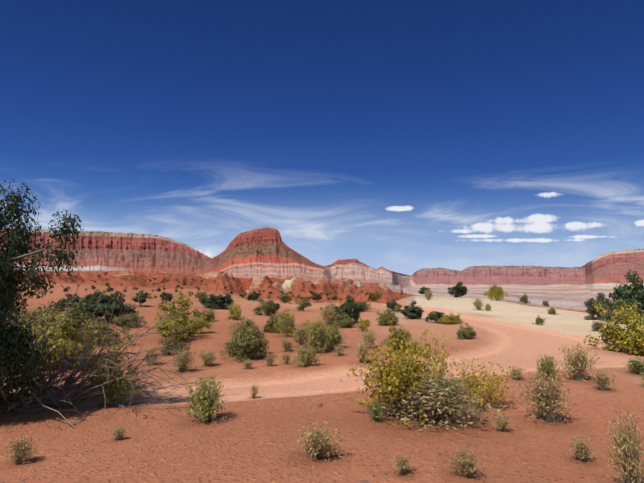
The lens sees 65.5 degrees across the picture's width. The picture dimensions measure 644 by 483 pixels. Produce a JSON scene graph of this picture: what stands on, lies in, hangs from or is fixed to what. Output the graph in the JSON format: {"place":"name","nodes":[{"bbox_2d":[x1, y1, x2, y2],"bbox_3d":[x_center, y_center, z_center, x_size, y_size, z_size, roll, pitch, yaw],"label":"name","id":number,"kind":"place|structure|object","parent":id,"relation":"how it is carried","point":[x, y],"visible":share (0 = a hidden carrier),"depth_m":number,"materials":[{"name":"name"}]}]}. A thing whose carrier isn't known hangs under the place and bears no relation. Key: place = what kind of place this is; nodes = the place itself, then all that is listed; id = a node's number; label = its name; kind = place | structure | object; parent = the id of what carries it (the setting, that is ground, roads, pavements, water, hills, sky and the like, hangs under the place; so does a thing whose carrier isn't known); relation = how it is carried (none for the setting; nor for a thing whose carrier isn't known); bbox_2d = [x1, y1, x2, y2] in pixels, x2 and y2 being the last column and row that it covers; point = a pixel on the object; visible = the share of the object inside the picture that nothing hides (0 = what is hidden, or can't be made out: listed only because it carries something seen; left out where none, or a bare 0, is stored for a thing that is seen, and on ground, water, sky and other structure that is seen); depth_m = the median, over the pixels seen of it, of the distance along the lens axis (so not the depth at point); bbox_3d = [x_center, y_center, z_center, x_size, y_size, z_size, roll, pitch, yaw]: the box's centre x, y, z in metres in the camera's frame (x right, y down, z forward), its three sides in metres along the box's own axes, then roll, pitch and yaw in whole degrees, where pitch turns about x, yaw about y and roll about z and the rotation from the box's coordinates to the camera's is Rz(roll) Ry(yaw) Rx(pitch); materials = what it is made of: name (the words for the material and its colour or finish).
{"place":"outdoors","nodes":[
{"label":"outdoors","id":0,"kind":"place"},
{"bbox_2d":[0,227,643,482],"bbox_3d":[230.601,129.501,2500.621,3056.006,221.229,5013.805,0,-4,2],"label":"desert terrain","id":1,"kind":"structure","parent":0,"point":[280,409],"depth_m":11.83,"materials":[{"name":"sand"}]},
{"bbox_2d":[4,435,38,463],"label":"shrub","id":2,"kind":"object","parent":1,"relation":"on","point":[20,451],"visible":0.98,"depth_m":6.39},
{"bbox_2d":[8,313,38,332],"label":"shrub","id":3,"kind":"object","parent":1,"relation":"on","point":[25,323],"visible":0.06,"depth_m":16.16,"materials":[{"name":"green plant"}]},
{"bbox_2d":[21,316,48,333],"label":"shrub","id":4,"kind":"object","parent":1,"relation":"on","point":[42,322],"visible":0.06,"depth_m":16.10,"materials":[{"name":"green plant"}]},
{"bbox_2d":[0,179,85,413],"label":"juniper","id":5,"kind":"object","parent":1,"relation":"on","point":[22,353],"visible":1,"depth_m":8.70,"materials":[{"name":"green plant"}]},
{"bbox_2d":[0,258,95,399],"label":"dead branches","id":6,"kind":"object","parent":1,"relation":"on","point":[63,320],"visible":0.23,"depth_m":10.92,"materials":[{"name":"brown wood"}]},
{"bbox_2d":[37,312,67,337],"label":"shrub","id":7,"kind":"object","parent":1,"relation":"on","point":[49,318],"visible":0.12,"depth_m":17.99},
{"bbox_2d":[22,312,96,367],"bbox_3d":[-7.482,2.782,14.184,2.650,1.663,3.111,0,-3,-40],"label":"shrub","id":8,"kind":"object","parent":1,"relation":"on","point":[68,329],"visible":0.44,"depth_m":13.73,"materials":[{"name":"green plant"}]},
{"bbox_2d":[23,298,97,329],"bbox_3d":[-9.816,3.079,19.065,2.640,1.749,2.972,-7,0,10],"label":"shrub","id":9,"kind":"object","parent":1,"relation":"on","point":[75,315],"visible":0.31,"depth_m":18.90,"materials":[{"name":"green plant"}]},
{"bbox_2d":[37,335,99,368],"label":"shrub","id":10,"kind":"object","parent":1,"relation":"on","point":[74,362],"visible":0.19,"depth_m":13.79,"materials":[{"name":"green plant"}]},
{"bbox_2d":[59,293,82,310],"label":"shrub","id":11,"kind":"object","parent":1,"relation":"on","point":[70,296],"visible":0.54,"depth_m":28.78,"materials":[{"name":"green plant"}]},
{"bbox_2d":[67,295,101,319],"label":"shrub","id":12,"kind":"object","parent":1,"relation":"on","point":[96,315],"visible":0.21,"depth_m":24.87,"materials":[{"name":"green plant"}]},
{"bbox_2d":[78,316,105,344],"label":"shrub","id":13,"kind":"object","parent":1,"relation":"on","point":[90,324],"visible":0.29,"depth_m":18.33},
{"bbox_2d":[85,290,124,321],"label":"shrub","id":14,"kind":"object","parent":1,"relation":"on","point":[104,301],"visible":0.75,"depth_m":24.89,"materials":[{"name":"green plant"}]},
{"bbox_2d":[74,317,137,345],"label":"shrub","id":15,"kind":"object","parent":1,"relation":"on","point":[100,340],"visible":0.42,"depth_m":18.35,"materials":[{"name":"green plant"}]},
{"bbox_2d":[88,337,141,403],"bbox_3d":[-4.242,2.651,10.270,1.058,1.318,1.424,3,-5,-35],"label":"shrub","id":16,"kind":"object","parent":1,"relation":"on","point":[113,394],"visible":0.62,"depth_m":10.10,"materials":[{"name":"plant"}]},
{"bbox_2d":[105,310,129,322],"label":"shrub","id":17,"kind":"object","parent":1,"relation":"on","point":[113,315],"visible":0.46,"depth_m":24.88,"materials":[{"name":"green plant"}]},
{"bbox_2d":[108,425,127,439],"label":"shrub","id":18,"kind":"object","parent":1,"relation":"on","point":[119,434],"visible":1,"depth_m":7.42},
{"bbox_2d":[101,299,136,322],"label":"shrub","id":19,"kind":"object","parent":1,"relation":"on","point":[130,309],"visible":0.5,"depth_m":25.10,"materials":[{"name":"green plant"}]},
{"bbox_2d":[0,272,240,431],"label":"dead branches","id":20,"kind":"object","parent":1,"relation":"on","point":[78,395],"visible":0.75,"depth_m":9.95,"materials":[{"name":"brown wood"}]},
{"bbox_2d":[120,310,146,327],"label":"shrub","id":21,"kind":"object","parent":1,"relation":"on","point":[133,321],"visible":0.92,"depth_m":23.74,"materials":[{"name":"green plant"}]},
{"bbox_2d":[132,291,148,305],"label":"shrub","id":22,"kind":"object","parent":1,"relation":"on","point":[142,296],"visible":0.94,"depth_m":32.43,"materials":[{"name":"green plant"}]},
{"bbox_2d":[142,346,159,364],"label":"shrub","id":23,"kind":"object","parent":1,"relation":"on","point":[155,357],"visible":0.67,"depth_m":14.33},
{"bbox_2d":[160,292,172,301],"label":"shrub","id":24,"kind":"object","parent":1,"relation":"on","point":[167,297],"visible":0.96,"depth_m":35.77,"materials":[{"name":"green plant"}]},
{"bbox_2d":[157,336,180,354],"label":"shrub","id":25,"kind":"object","parent":1,"relation":"on","point":[170,343],"visible":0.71,"depth_m":16.14,"materials":[{"name":"green plant"}]},
{"bbox_2d":[153,309,189,340],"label":"shrub","id":26,"kind":"object","parent":1,"relation":"on","point":[176,323],"visible":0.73,"depth_m":18.85,"materials":[{"name":"green plant"}]},
{"bbox_2d":[153,293,193,339],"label":"shrub","id":27,"kind":"object","parent":1,"relation":"on","point":[172,307],"visible":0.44,"depth_m":19.93,"materials":[{"name":"yellow plant"}]},
{"bbox_2d":[171,339,190,353],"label":"shrub","id":28,"kind":"object","parent":1,"relation":"on","point":[182,345],"visible":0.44,"depth_m":16.30,"materials":[{"name":"green plant"}]},
{"bbox_2d":[169,345,200,372],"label":"shrub","id":29,"kind":"object","parent":1,"relation":"on","point":[181,361],"visible":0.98,"depth_m":13.39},
{"bbox_2d":[190,308,207,319],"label":"shrub","id":30,"kind":"object","parent":1,"relation":"on","point":[196,313],"visible":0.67,"depth_m":26.24,"materials":[{"name":"green plant"}]},
{"bbox_2d":[186,314,214,333],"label":"shrub","id":31,"kind":"object","parent":1,"relation":"on","point":[198,326],"visible":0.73,"depth_m":21.63,"materials":[{"name":"green plant"}]},
{"bbox_2d":[194,291,206,300],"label":"shrub","id":32,"kind":"object","parent":1,"relation":"on","point":[198,295],"visible":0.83,"depth_m":39.89,"materials":[{"name":"green plant"}]},
{"bbox_2d":[182,373,227,424],"bbox_3d":[-1.958,2.693,8.633,0.807,0.925,0.918,1,-10,5],"label":"shrub","id":33,"kind":"object","parent":1,"relation":"on","point":[204,402],"visible":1,"depth_m":8.47,"materials":[{"name":"plant"}]},
{"bbox_2d":[197,347,218,366],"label":"shrub","id":34,"kind":"object","parent":1,"relation":"on","point":[207,360],"visible":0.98,"depth_m":14.25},
{"bbox_2d":[207,308,216,320],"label":"shrub","id":35,"kind":"object","parent":1,"relation":"on","point":[209,311],"visible":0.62,"depth_m":26.72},
{"bbox_2d":[199,293,225,308],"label":"shrub","id":36,"kind":"object","parent":1,"relation":"on","point":[212,300],"visible":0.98,"depth_m":34.49,"materials":[{"name":"green plant"}]},
{"bbox_2d":[216,294,234,308],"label":"shrub","id":37,"kind":"object","parent":1,"relation":"on","point":[226,299],"visible":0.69,"depth_m":35.11,"materials":[{"name":"green plant"}]},
{"bbox_2d":[219,339,237,355],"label":"shrub","id":38,"kind":"object","parent":1,"relation":"on","point":[229,351],"visible":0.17,"depth_m":15.61,"materials":[{"name":"green plant"}]},
{"bbox_2d":[227,302,241,318],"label":"shrub","id":39,"kind":"object","parent":1,"relation":"on","point":[233,308],"visible":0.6,"depth_m":27.74,"materials":[{"name":"green plant"}]},
{"bbox_2d":[230,335,256,361],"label":"shrub","id":40,"kind":"object","parent":1,"relation":"on","point":[244,355],"visible":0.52,"depth_m":15.12,"materials":[{"name":"green plant"}]},
{"bbox_2d":[225,316,262,338],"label":"shrub","id":41,"kind":"object","parent":1,"relation":"on","point":[236,329],"visible":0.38,"depth_m":18.32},
{"bbox_2d":[241,358,254,368],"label":"shrub","id":42,"kind":"object","parent":1,"relation":"on","point":[247,364],"visible":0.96,"depth_m":13.80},
{"bbox_2d":[230,319,269,360],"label":"shrub","id":43,"kind":"object","parent":1,"relation":"on","point":[247,337],"visible":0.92,"depth_m":15.23,"materials":[{"name":"green plant"}]},
{"bbox_2d":[246,291,261,300],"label":"shrub","id":44,"kind":"object","parent":1,"relation":"on","point":[254,296],"visible":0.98,"depth_m":48.47,"materials":[{"name":"green plant"}]},
{"bbox_2d":[249,383,259,398],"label":"shrub","id":45,"kind":"object","parent":1,"relation":"on","point":[254,392],"visible":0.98,"depth_m":10.75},
{"bbox_2d":[254,294,276,314],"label":"shrub","id":46,"kind":"object","parent":1,"relation":"on","point":[268,306],"visible":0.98,"depth_m":30.95,"materials":[{"name":"green plant"}]},
{"bbox_2d":[259,323,275,332],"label":"shrub","id":47,"kind":"object","parent":1,"relation":"on","point":[266,328],"visible":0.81,"depth_m":22.28,"materials":[{"name":"green plant"}]},
{"bbox_2d":[263,353,277,365],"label":"shrub","id":48,"kind":"object","parent":1,"relation":"on","point":[269,362],"visible":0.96,"depth_m":14.17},
{"bbox_2d":[266,313,285,332],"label":"shrub","id":49,"kind":"object","parent":1,"relation":"on","point":[274,321],"visible":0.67,"depth_m":22.27,"materials":[{"name":"green plant"}]},
{"bbox_2d":[269,306,295,331],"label":"shrub","id":50,"kind":"object","parent":1,"relation":"on","point":[292,316],"visible":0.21,"depth_m":22.36,"materials":[{"name":"green plant"}]},
{"bbox_2d":[280,351,292,363],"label":"shrub","id":51,"kind":"object","parent":1,"relation":"on","point":[286,358],"visible":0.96,"depth_m":14.48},
{"bbox_2d":[276,313,296,336],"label":"shrub","id":52,"kind":"object","parent":1,"relation":"on","point":[286,326],"visible":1,"depth_m":20.78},
{"bbox_2d":[279,338,294,350],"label":"shrub","id":53,"kind":"object","parent":1,"relation":"on","point":[286,345],"visible":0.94,"depth_m":16.63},
{"bbox_2d":[278,291,297,302],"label":"shrub","id":54,"kind":"object","parent":1,"relation":"on","point":[284,297],"visible":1,"depth_m":47.87,"materials":[{"name":"green plant"}]},
{"bbox_2d":[289,322,311,347],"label":"shrub","id":55,"kind":"object","parent":1,"relation":"on","point":[301,337],"visible":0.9,"depth_m":17.48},
{"bbox_2d":[294,296,311,310],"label":"shrub","id":56,"kind":"object","parent":1,"relation":"on","point":[304,304],"visible":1,"depth_m":36.59,"materials":[{"name":"green plant"}]},
{"bbox_2d":[288,345,324,366],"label":"shrub","id":57,"kind":"object","parent":1,"relation":"on","point":[306,357],"visible":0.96,"depth_m":13.76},
{"bbox_2d":[299,319,325,335],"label":"shrub","id":58,"kind":"object","parent":1,"relation":"on","point":[307,325],"visible":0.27,"depth_m":19.37,"materials":[{"name":"green plant"}]},
{"bbox_2d":[304,319,332,352],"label":"shrub","id":59,"kind":"object","parent":1,"relation":"on","point":[316,339],"visible":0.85,"depth_m":16.32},
{"bbox_2d":[296,420,342,460],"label":"shrub","id":60,"kind":"object","parent":1,"relation":"on","point":[321,444],"visible":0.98,"depth_m":6.37,"materials":[{"name":"plant"}]},
{"bbox_2d":[17,369,623,482],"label":"foreground stones","id":61,"kind":"object","parent":1,"relation":"on","point":[269,442],"visible":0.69,"depth_m":6.60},
{"bbox_2d":[316,304,334,323],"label":"shrub","id":62,"kind":"object","parent":1,"relation":"on","point":[328,317],"visible":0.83,"depth_m":25.72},
{"bbox_2d":[319,321,348,348],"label":"shrub","id":63,"kind":"object","parent":1,"relation":"on","point":[334,338],"visible":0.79,"depth_m":17.13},
{"bbox_2d":[329,309,345,326],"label":"shrub","id":64,"kind":"object","parent":1,"relation":"on","point":[339,317],"visible":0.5,"depth_m":24.43,"materials":[{"name":"green plant"}]},
{"bbox_2d":[332,343,345,355],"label":"shrub","id":65,"kind":"object","parent":1,"relation":"on","point":[339,351],"visible":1,"depth_m":15.60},
{"bbox_2d":[338,314,357,327],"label":"shrub","id":66,"kind":"object","parent":1,"relation":"on","point":[347,321],"visible":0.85,"depth_m":24.16,"materials":[{"name":"green plant"}]},
{"bbox_2d":[339,295,365,324],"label":"shrub","id":67,"kind":"object","parent":1,"relation":"on","point":[355,307],"visible":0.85,"depth_m":25.93,"materials":[{"name":"green plant"}]},
{"bbox_2d":[356,315,369,330],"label":"shrub","id":68,"kind":"object","parent":1,"relation":"on","point":[363,325],"visible":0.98,"depth_m":22.55,"materials":[{"name":"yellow plant"}]},
{"bbox_2d":[355,339,371,362],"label":"shrub","id":69,"kind":"object","parent":1,"relation":"on","point":[362,351],"visible":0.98,"depth_m":14.07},
{"bbox_2d":[358,327,378,347],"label":"shrub","id":70,"kind":"object","parent":1,"relation":"on","point":[369,339],"visible":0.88,"depth_m":16.94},
{"bbox_2d":[369,291,380,300],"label":"shrub","id":71,"kind":"object","parent":1,"relation":"on","point":[374,297],"visible":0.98,"depth_m":51.78,"materials":[{"name":"green plant"}]},
{"bbox_2d":[362,397,392,421],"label":"ephedra bush","id":72,"kind":"object","parent":1,"relation":"on","point":[375,413],"visible":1,"depth_m":8.38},
{"bbox_2d":[376,310,399,324],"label":"shrub","id":73,"kind":"object","parent":1,"relation":"on","point":[383,316],"visible":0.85,"depth_m":24.93,"materials":[{"name":"green plant"}]},
{"bbox_2d":[345,339,440,425],"bbox_3d":[1.329,2.437,8.928,1.975,1.382,1.834,3,-5,-34],"label":"yellow bush","id":74,"kind":"object","parent":1,"relation":"on","point":[390,376],"visible":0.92,"depth_m":8.75,"materials":[{"name":"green plant"}]},
{"bbox_2d":[386,299,401,311],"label":"shrub","id":75,"kind":"object","parent":1,"relation":"on","point":[392,304],"visible":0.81,"depth_m":36.22,"materials":[{"name":"green plant"}]},
{"bbox_2d":[381,318,410,350],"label":"shrub","id":76,"kind":"object","parent":1,"relation":"on","point":[397,336],"visible":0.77,"depth_m":15.57,"materials":[{"name":"green plant"}]},
{"bbox_2d":[390,455,414,475],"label":"shrub","id":77,"kind":"object","parent":1,"relation":"on","point":[401,463],"visible":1,"depth_m":5.79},
{"bbox_2d":[403,311,419,318],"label":"shrub","id":78,"kind":"object","parent":1,"relation":"on","point":[413,315],"visible":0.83,"depth_m":28.19,"materials":[{"name":"green plant"}]},
{"bbox_2d":[400,301,423,315],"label":"shrub","id":79,"kind":"object","parent":1,"relation":"on","point":[413,308],"visible":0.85,"depth_m":28.35,"materials":[{"name":"green plant"}]},
{"bbox_2d":[402,338,422,354],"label":"shrub","id":80,"kind":"object","parent":1,"relation":"on","point":[417,346],"visible":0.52,"depth_m":15.21,"materials":[{"name":"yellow plant"}]},
{"bbox_2d":[423,289,433,299],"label":"shrub","id":81,"kind":"object","parent":1,"relation":"on","point":[428,294],"visible":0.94,"depth_m":52.97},
{"bbox_2d":[424,311,444,322],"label":"shrub","id":82,"kind":"object","parent":1,"relation":"on","point":[435,316],"visible":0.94,"depth_m":26.37,"materials":[{"name":"green plant"}]},
{"bbox_2d":[409,329,461,409],"bbox_3d":[2.157,2.450,9.487,0.995,1.612,1.223,-1,-4,12],"label":"yellow bush","id":83,"kind":"object","parent":1,"relation":"on","point":[441,360],"visible":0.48,"depth_m":9.36,"materials":[{"name":"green plant"}]},
{"bbox_2d":[365,370,512,432],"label":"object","id":84,"kind":"object","parent":1,"relation":"on","point":[435,411],"visible":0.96,"depth_m":8.27,"materials":[{"name":"plant"}]},
{"bbox_2d":[422,373,471,416],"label":"ephedra bush","id":85,"kind":"object","parent":1,"relation":"on","point":[446,383],"visible":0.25,"depth_m":8.75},
{"bbox_2d":[436,313,464,324],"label":"shrub","id":86,"kind":"object","parent":1,"relation":"on","point":[450,318],"visible":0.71,"depth_m":25.76,"materials":[{"name":"green plant"}]},
{"bbox_2d":[448,281,468,296],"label":"shrub","id":87,"kind":"object","parent":1,"relation":"on","point":[459,290],"visible":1,"depth_m":58.56,"materials":[{"name":"green plant"}]},
{"bbox_2d":[443,445,486,477],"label":"shrub","id":88,"kind":"object","parent":1,"relation":"on","point":[469,468],"visible":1,"depth_m":5.72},
{"bbox_2d":[456,323,475,339],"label":"shrub","id":89,"kind":"object","parent":1,"relation":"on","point":[467,332],"visible":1,"depth_m":19.30,"materials":[{"name":"green plant"}]},
{"bbox_2d":[471,299,484,309],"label":"shrub","id":90,"kind":"object","parent":1,"relation":"on","point":[478,303],"visible":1,"depth_m":37.12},
{"bbox_2d":[450,357,516,415],"bbox_3d":[3.071,2.690,9.502,1.233,0.924,1.570,-1,-4,16],"label":"yellow bush","id":91,"kind":"object","parent":1,"relation":"on","point":[484,384],"visible":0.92,"depth_m":9.45,"materials":[{"name":"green plant"}]},
{"bbox_2d":[484,281,508,300],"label":"shrub","id":92,"kind":"object","parent":1,"relation":"on","point":[495,293],"visible":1,"depth_m":50.67,"materials":[{"name":"yellow plant"}]},
{"bbox_2d":[491,411,511,430],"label":"shrub","id":93,"kind":"object","parent":1,"relation":"on","point":[503,422],"visible":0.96,"depth_m":7.95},
{"bbox_2d":[509,365,525,379],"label":"shrub","id":94,"kind":"object","parent":1,"relation":"on","point":[517,374],"visible":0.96,"depth_m":11.67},
{"bbox_2d":[518,293,530,303],"bbox_3d":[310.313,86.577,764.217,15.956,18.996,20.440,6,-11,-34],"label":"shrub","id":95,"kind":"object","parent":1,"relation":"on","point":[524,298],"visible":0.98,"depth_m":762.05,"materials":[{"name":"green plant"}]},
{"bbox_2d":[532,315,545,324],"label":"shrub","id":96,"kind":"object","parent":1,"relation":"on","point":[538,320],"visible":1,"depth_m":27.22,"materials":[{"name":"green plant"}]},
{"bbox_2d":[513,370,573,423],"bbox_3d":[3.786,2.633,8.583,0.975,0.936,0.961,-8,-12,18],"label":"shrub","id":97,"kind":"object","parent":1,"relation":"on","point":[549,403],"visible":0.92,"depth_m":8.50,"materials":[{"name":"plant"}]},
{"bbox_2d":[534,351,561,380],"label":"shrub","id":98,"kind":"object","parent":1,"relation":"on","point":[547,366],"visible":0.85,"depth_m":11.61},
{"bbox_2d":[557,342,601,380],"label":"shrub","id":99,"kind":"object","parent":1,"relation":"on","point":[579,366],"visible":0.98,"depth_m":11.72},
{"bbox_2d":[567,435,596,462],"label":"shrub","id":100,"kind":"object","parent":1,"relation":"on","point":[577,447],"visible":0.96,"depth_m":6.47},
{"bbox_2d":[591,321,601,330],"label":"shrub","id":101,"kind":"object","parent":1,"relation":"on","point":[595,326],"visible":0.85,"depth_m":23.66,"materials":[{"name":"green plant"}]},
{"bbox_2d":[583,293,614,319],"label":"shrub","id":102,"kind":"object","parent":1,"relation":"on","point":[600,298],"visible":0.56,"depth_m":29.82,"materials":[{"name":"green plant"}]},
{"bbox_2d":[590,370,617,391],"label":"shrub","id":103,"kind":"object","parent":1,"relation":"on","point":[601,382],"visible":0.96,"depth_m":10.75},
{"bbox_2d":[600,305,611,321],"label":"shrub","id":104,"kind":"object","parent":1,"relation":"on","point":[604,314],"visible":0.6,"depth_m":29.03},
{"bbox_2d":[583,300,643,354],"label":"shrub","id":105,"kind":"object","parent":1,"relation":"on","point":[608,332],"visible":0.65,"depth_m":16.83,"materials":[{"name":"yellow plant"}]},
{"bbox_2d":[605,304,642,320],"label":"shrub","id":106,"kind":"object","parent":1,"relation":"on","point":[612,309],"visible":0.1,"depth_m":28.77,"materials":[{"name":"green plant"}]},
{"bbox_2d":[606,410,643,482],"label":"shrub","id":107,"kind":"object","parent":1,"relation":"on","point":[628,454],"visible":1,"depth_m":5.50,"materials":[{"name":"plant"}]},
{"bbox_2d":[609,270,643,318],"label":"shrub","id":108,"kind":"object","parent":1,"relation":"on","point":[626,293],"visible":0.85,"depth_m":28.62,"materials":[{"name":"green plant"}]},
{"bbox_2d":[613,301,643,354],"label":"shrub","id":109,"kind":"object","parent":1,"relation":"on","point":[637,337],"visible":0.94,"depth_m":16.06,"materials":[{"name":"yellow plant"}]},
{"bbox_2d":[624,356,643,373],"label":"shrub","id":110,"kind":"object","parent":1,"relation":"on","point":[635,367],"visible":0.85,"depth_m":12.62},
{"bbox_2d":[0,0,643,275],"label":"sky","id":111,"kind":"structure","parent":0,"point":[407,137],"materials":[{"name":"blue"}]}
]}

